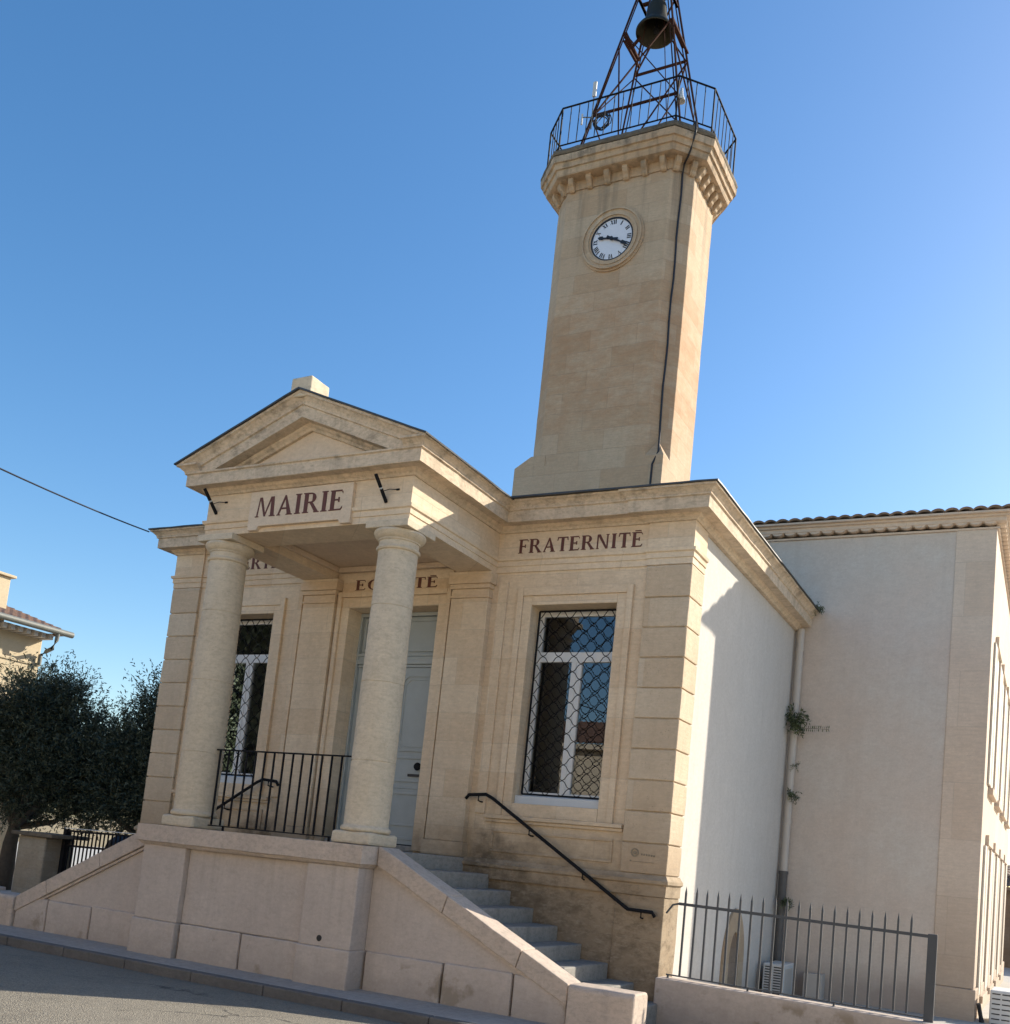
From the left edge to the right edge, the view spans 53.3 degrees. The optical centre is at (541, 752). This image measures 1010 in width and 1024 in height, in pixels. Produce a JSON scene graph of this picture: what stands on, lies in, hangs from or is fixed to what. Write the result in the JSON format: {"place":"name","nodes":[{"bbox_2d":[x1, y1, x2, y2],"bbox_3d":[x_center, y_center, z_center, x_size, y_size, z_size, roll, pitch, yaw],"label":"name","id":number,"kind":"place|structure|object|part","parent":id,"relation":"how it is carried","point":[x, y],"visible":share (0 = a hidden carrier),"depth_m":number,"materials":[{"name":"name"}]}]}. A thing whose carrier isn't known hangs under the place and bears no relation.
{"place":"outdoors","nodes":[
{"label":"outdoors","id":0,"kind":"place"},
{"bbox_2d":[6,842,103,891],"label":"forecourt","id":1,"kind":"structure","parent":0,"point":[96,851],"depth_m":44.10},
{"bbox_2d":[11,830,89,892],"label":"stone pillar","id":2,"kind":"structure","parent":1,"relation":"on","point":[37,858],"depth_m":17.52,"materials":[{"name":"beige stone"}]},
{"bbox_2d":[57,828,135,873],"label":"iron gate","id":3,"kind":"structure","parent":2,"relation":"attached to","point":[64,852],"depth_m":17.48,"materials":[{"name":"black metal"}]},
{"bbox_2d":[0,648,135,889],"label":"olive tree","id":4,"kind":"object","parent":1,"relation":"on","point":[36,714],"visible":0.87,"depth_m":20.23,"materials":[{"name":"green plant"}]},
{"bbox_2d":[48,658,161,840],"bbox_3d":[-7.887,0.529,20.244,4.295,5.197,3.074,3,-7,27],"label":"olive tree","id":5,"kind":"object","parent":1,"relation":"on","point":[123,781],"visible":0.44,"depth_m":19.63,"materials":[{"name":"green plant"}]},
{"bbox_2d":[104,836,126,847],"bbox_3d":[-7.403,2.057,17.614,0.600,1.230,0.600,3,-7,27],"label":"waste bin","id":6,"kind":"object","parent":1,"relation":"on","point":[109,842],"visible":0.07,"depth_m":17.46,"materials":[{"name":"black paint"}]},
{"bbox_2d":[18,815,129,846],"bbox_3d":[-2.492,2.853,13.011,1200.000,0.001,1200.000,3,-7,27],"label":"ground","id":7,"kind":"structure","parent":0,"point":[59,830],"depth_m":96.20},
{"bbox_2d":[0,571,74,852],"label":"stucco house","id":8,"kind":"structure","parent":7,"relation":"on","point":[18,640],"depth_m":23.88,"materials":[{"name":"beige paint"}]},
{"bbox_2d":[0,933,476,1023],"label":"kerb","id":9,"kind":"structure","parent":7,"relation":"on","point":[396,1015],"depth_m":10.32,"materials":[{"name":"concrete"}]},
{"bbox_2d":[0,823,657,1023],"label":"entrance steps","id":10,"kind":"structure","parent":7,"relation":"on","point":[442,929],"depth_m":10.87,"materials":[{"name":"stone"}]},
{"bbox_2d":[134,375,819,1001],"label":"town hall","id":11,"kind":"structure","parent":7,"relation":"on","point":[596,685],"depth_m":12.44,"materials":[{"name":"stone"}]},
{"bbox_2d":[0,468,148,531],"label":"overhead cable","id":12,"kind":"object","parent":11,"relation":"attached to","point":[70,499],"visible":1,"depth_m":12.91,"materials":[{"name":"black paint"}]},
{"bbox_2d":[203,488,227,514],"bbox_3d":[-4.034,-3.108,12.400,0.200,0.269,0.260,3,-7,27],"label":"flag holder","id":13,"kind":"object","parent":11,"relation":"attached to","point":[210,501],"visible":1,"depth_m":12.43,"materials":[{"name":"black metal"}]},
{"bbox_2d":[220,618,272,783],"bbox_3d":[-4.427,-0.777,14.814,1.156,2.480,0.250,3,-7,27],"label":"window","id":14,"kind":"structure","parent":11,"relation":"in","point":[245,665],"depth_m":14.87,"materials":[{"name":"white paint"}]},
{"bbox_2d":[216,778,278,809],"bbox_3d":[-4.838,0.959,14.461,2.638,1.303,0.135,3,-7,27],"label":"handrail","id":15,"kind":"object","parent":11,"relation":"attached to","point":[248,788],"visible":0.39,"depth_m":14.11,"materials":[{"name":"black metal"}]},
{"bbox_2d":[208,749,351,841],"bbox_3d":[-3.062,0.480,11.700,2.090,0.983,0.038,3,-7,27],"label":"balcony railing","id":16,"kind":"object","parent":11,"relation":"attached to","point":[279,790],"visible":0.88,"depth_m":11.72,"materials":[{"name":"black metal"}]},
{"bbox_2d":[324,612,437,851],"bbox_3d":[-2.067,-0.331,13.561,1.460,3.238,0.340,3,-7,27],"label":"door","id":17,"kind":"structure","parent":11,"relation":"in","point":[423,624],"depth_m":13.55,"materials":[{"name":"paint"}]},
{"bbox_2d":[374,473,399,502],"bbox_3d":[-1.734,-2.957,11.207,0.200,0.269,0.260,3,-7,27],"label":"flag holder","id":18,"kind":"object","parent":11,"relation":"attached to","point":[381,487],"visible":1,"depth_m":11.24,"materials":[{"name":"black metal"}]},
{"bbox_2d":[465,793,655,918],"bbox_3d":[0.177,1.181,11.878,2.638,1.303,0.135,3,-7,27],"label":"handrail","id":19,"kind":"object","parent":11,"relation":"attached to","point":[569,861],"visible":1,"depth_m":11.77,"materials":[{"name":"black metal"}]},
{"bbox_2d":[514,609,615,808],"bbox_3d":[0.347,-0.566,12.355,1.156,2.480,0.250,3,-7,27],"label":"window","id":20,"kind":"structure","parent":11,"relation":"in","point":[564,798],"depth_m":12.40,"materials":[{"name":"white paint"}]},
{"bbox_2d":[512,120,737,495],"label":"clock tower","id":21,"kind":"structure","parent":11,"relation":"on","point":[614,200],"depth_m":18.95,"materials":[{"name":"stone"}]},
{"bbox_2d":[580,0,698,144],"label":"bell cage","id":22,"kind":"object","parent":21,"relation":"on","point":[630,44],"visible":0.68,"depth_m":20.50,"materials":[{"name":"metal"}]},
{"bbox_2d":[580,81,597,128],"bbox_3d":[0.932,-12.895,20.032,0.265,1.020,0.050,4,-6,17],"label":"antenna","id":23,"kind":"object","parent":22,"relation":"attached to","point":[594,92],"visible":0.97,"depth_m":20.02,"materials":[{"name":"metal"}]},
{"bbox_2d":[636,0,672,48],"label":"bell","id":24,"kind":"object","parent":22,"relation":"hanging from","point":[656,15],"visible":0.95,"depth_m":20.79,"materials":[{"name":"brown metal"}]},
{"bbox_2d":[679,87,684,104],"bbox_3d":[2.706,-12.808,19.486,0.180,0.381,0.180,11,-8,-38],"label":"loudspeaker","id":25,"kind":"object","parent":22,"relation":"attached to","point":[681,98],"visible":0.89,"depth_m":19.46,"materials":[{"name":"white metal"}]},
{"bbox_2d":[547,75,736,175],"bbox_3d":[1.988,-12.001,20.260,3.493,0.948,2.482,3,-7,27],"label":"tower railing","id":26,"kind":"object","parent":21,"relation":"on","point":[647,122],"visible":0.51,"depth_m":19.23,"materials":[{"name":"black metal"}]},
{"bbox_2d":[593,111,611,130],"bbox_3d":[1.181,-12.382,19.696,0.386,0.367,0.100,3,-7,27],"label":"cable coil","id":27,"kind":"object","parent":26,"relation":"hanging from","point":[607,115],"visible":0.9,"depth_m":19.68,"materials":[{"name":"black paint"}]},
{"bbox_2d":[649,120,696,483],"bbox_3d":[2.346,-7.863,18.324,0.188,7.778,0.468,8,-6,-18],"label":"lightning cable","id":28,"kind":"object","parent":21,"relation":"attached to","point":[685,161],"visible":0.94,"depth_m":18.55,"materials":[{"name":"black paint"}]},
{"bbox_2d":[630,848,654,862],"bbox_3d":[1.142,1.168,11.430,0.300,0.155,0.012,3,-7,27],"label":"wall plaque","id":29,"kind":"object","parent":11,"relation":"attached to","point":[635,852],"depth_m":11.46,"materials":[{"name":"beige stone"}]},
{"bbox_2d":[773,628,804,960],"bbox_3d":[3.918,0.844,15.987,0.147,5.760,0.147,3,-7,27],"label":"downpipe","id":30,"kind":"object","parent":11,"relation":"attached to","point":[781,895],"visible":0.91,"depth_m":15.94,"materials":[{"name":"beige metal"}]},
{"bbox_2d":[778,897,794,910],"bbox_3d":[3.803,2.360,15.669,0.262,0.247,0.209,3,-7,27],"label":"wall fern","id":31,"kind":"object","parent":30,"relation":"attached to","point":[785,902],"depth_m":15.68,"materials":[{"name":"green plant"}]},
{"bbox_2d":[786,787,801,804],"bbox_3d":[3.965,0.679,15.872,0.255,0.279,0.200,3,-7,27],"label":"wall fern","id":32,"kind":"object","parent":30,"relation":"attached to","point":[790,794],"depth_m":15.89,"materials":[{"name":"green plant"}]},
{"bbox_2d":[785,703,809,737],"bbox_3d":[4.017,-0.519,15.974,0.539,0.580,0.357,5,-6,10],"label":"wall fern","id":33,"kind":"object","parent":11,"relation":"attached to","point":[794,724],"depth_m":15.97,"materials":[{"name":"green plant"}]},
{"bbox_2d":[800,726,829,731],"bbox_3d":[4.293,-0.383,15.913,0.519,0.118,0.043,2,-7,29],"label":"fern frond","id":34,"kind":"object","parent":33,"relation":"attached to","point":[808,728],"visible":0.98,"depth_m":15.91,"materials":[{"name":"green plant"}]},
{"bbox_2d":[814,601,824,615],"bbox_3d":[4.456,-2.314,16.141,0.227,0.264,0.175,7,-6,-11],"label":"wall fern","id":35,"kind":"object","parent":11,"relation":"on","point":[821,608],"depth_m":16.12,"materials":[{"name":"green plant"}]},
{"bbox_2d":[753,504,1009,1021],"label":"building","id":36,"kind":"structure","parent":7,"relation":"on","point":[901,808],"depth_m":15.56,"materials":[{"name":"paint"}]},
{"bbox_2d":[976,835,993,1003],"bbox_3d":[7.068,2.631,16.006,0.100,2.570,2.000,3,-7,27],"label":"window","id":37,"kind":"structure","parent":36,"relation":"in","point":[988,847],"depth_m":15.60,"materials":[{"name":"stone"}]},
{"bbox_2d":[986,843,998,993],"bbox_3d":[7.965,2.912,17.772,0.100,2.570,2.000,3,-7,27],"label":"window","id":38,"kind":"structure","parent":36,"relation":"in","point":[995,850],"depth_m":18.07,"materials":[{"name":"stone"}]},
{"bbox_2d":[987,637,1002,802],"bbox_3d":[7.382,-0.510,16.346,0.100,2.520,2.000,3,-7,27],"label":"window","id":39,"kind":"structure","parent":36,"relation":"in","point":[998,654],"depth_m":15.94,"materials":[{"name":"stone"}]},
{"bbox_2d":[992,849,1003,986],"bbox_3d":[8.861,3.192,19.537,0.100,2.570,2.000,3,-7,27],"label":"window","id":40,"kind":"structure","parent":36,"relation":"in","point":[1001,855],"depth_m":19.85,"materials":[{"name":"stone"}]},
{"bbox_2d":[994,664,1007,812],"bbox_3d":[8.278,-0.229,18.112,0.100,2.520,2.000,3,-7,27],"label":"window","id":41,"kind":"structure","parent":36,"relation":"in","point":[998,807],"depth_m":18.38,"materials":[{"name":"stone"}]},
{"bbox_2d":[998,855,1007,979],"bbox_3d":[9.758,3.473,21.303,0.100,2.570,2.000,3,-7,27],"label":"window","id":42,"kind":"structure","parent":36,"relation":"in","point":[1005,861],"depth_m":21.63,"materials":[{"name":"stone"}]},
{"bbox_2d":[1000,687,1009,821],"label":"window","id":43,"kind":"structure","parent":36,"relation":"in","point":[1003,816],"depth_m":20.17,"materials":[{"name":"stone"}]},
{"bbox_2d":[1004,735,1009,828],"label":"window","id":44,"kind":"structure","parent":36,"relation":"in","point":[1007,824],"depth_m":21.20,"materials":[{"name":"stone"}]},
{"bbox_2d":[0,944,400,1023],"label":"road","id":45,"kind":"structure","parent":0,"point":[39,988],"depth_m":8.86,"materials":[{"name":"grey asphalt"}]},
{"bbox_2d":[0,924,546,1023],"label":"pavement","id":46,"kind":"structure","parent":0,"point":[436,1009],"depth_m":10.45,"materials":[{"name":"concrete"}]},
{"bbox_2d":[0,0,1009,886],"label":"sky","id":47,"kind":"structure","parent":0,"point":[207,207],"materials":[{"name":"blue"}]},
{"bbox_2d":[792,967,1009,1023],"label":"courtyard","id":48,"kind":"structure","parent":0,"point":[1004,984],"depth_m":14.84,"materials":[{"name":"beige concrete"}]},
{"bbox_2d":[762,961,793,996],"bbox_3d":[3.554,3.493,15.160,0.306,0.650,0.704,3,-7,27],"label":"air conditioner","id":49,"kind":"object","parent":48,"relation":"on","point":[787,977],"visible":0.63,"depth_m":14.91,"materials":[{"name":"white metal"}]},
{"bbox_2d":[653,976,944,1023],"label":"wall","id":50,"kind":"structure","parent":48,"relation":"on","point":[680,1001],"depth_m":10.58,"materials":[{"name":"beige stone"}]},
{"bbox_2d":[666,887,937,1022],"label":"iron fence","id":51,"kind":"object","parent":50,"relation":"on","point":[930,981],"visible":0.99,"depth_m":10.44,"materials":[{"name":"grey metal"}]},
{"bbox_2d":[802,972,824,999],"bbox_3d":[4.166,3.577,15.422,0.280,0.380,0.261,3,-7,27],"label":"meter cabinet","id":52,"kind":"object","parent":48,"relation":"on","point":[811,984],"visible":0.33,"depth_m":15.31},
{"bbox_3d":[4.111,3.565,15.313,0.200,0.310,0.017,3,-7,27],"label":"door","id":53,"kind":"part","parent":52,"relation":"part of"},
{"bbox_2d":[989,987,1009,1023],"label":"air conditioner","id":54,"kind":"object","parent":48,"relation":"on","point":[999,1009],"visible":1,"depth_m":14.41,"materials":[{"name":"white metal"}]},
{"bbox_2d":[976,1003,983,1022],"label":"refrigerant hose","id":55,"kind":"object","parent":54,"relation":"attached to","point":[980,1015],"visible":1,"depth_m":14.43,"materials":[{"name":"black rubber"}]},
{"bbox_2d":[1003,865,1009,967],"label":"neighbour house","id":56,"kind":"structure","parent":48,"relation":"on","point":[1006,953],"depth_m":28.49,"materials":[{"name":"tile"}]}
]}

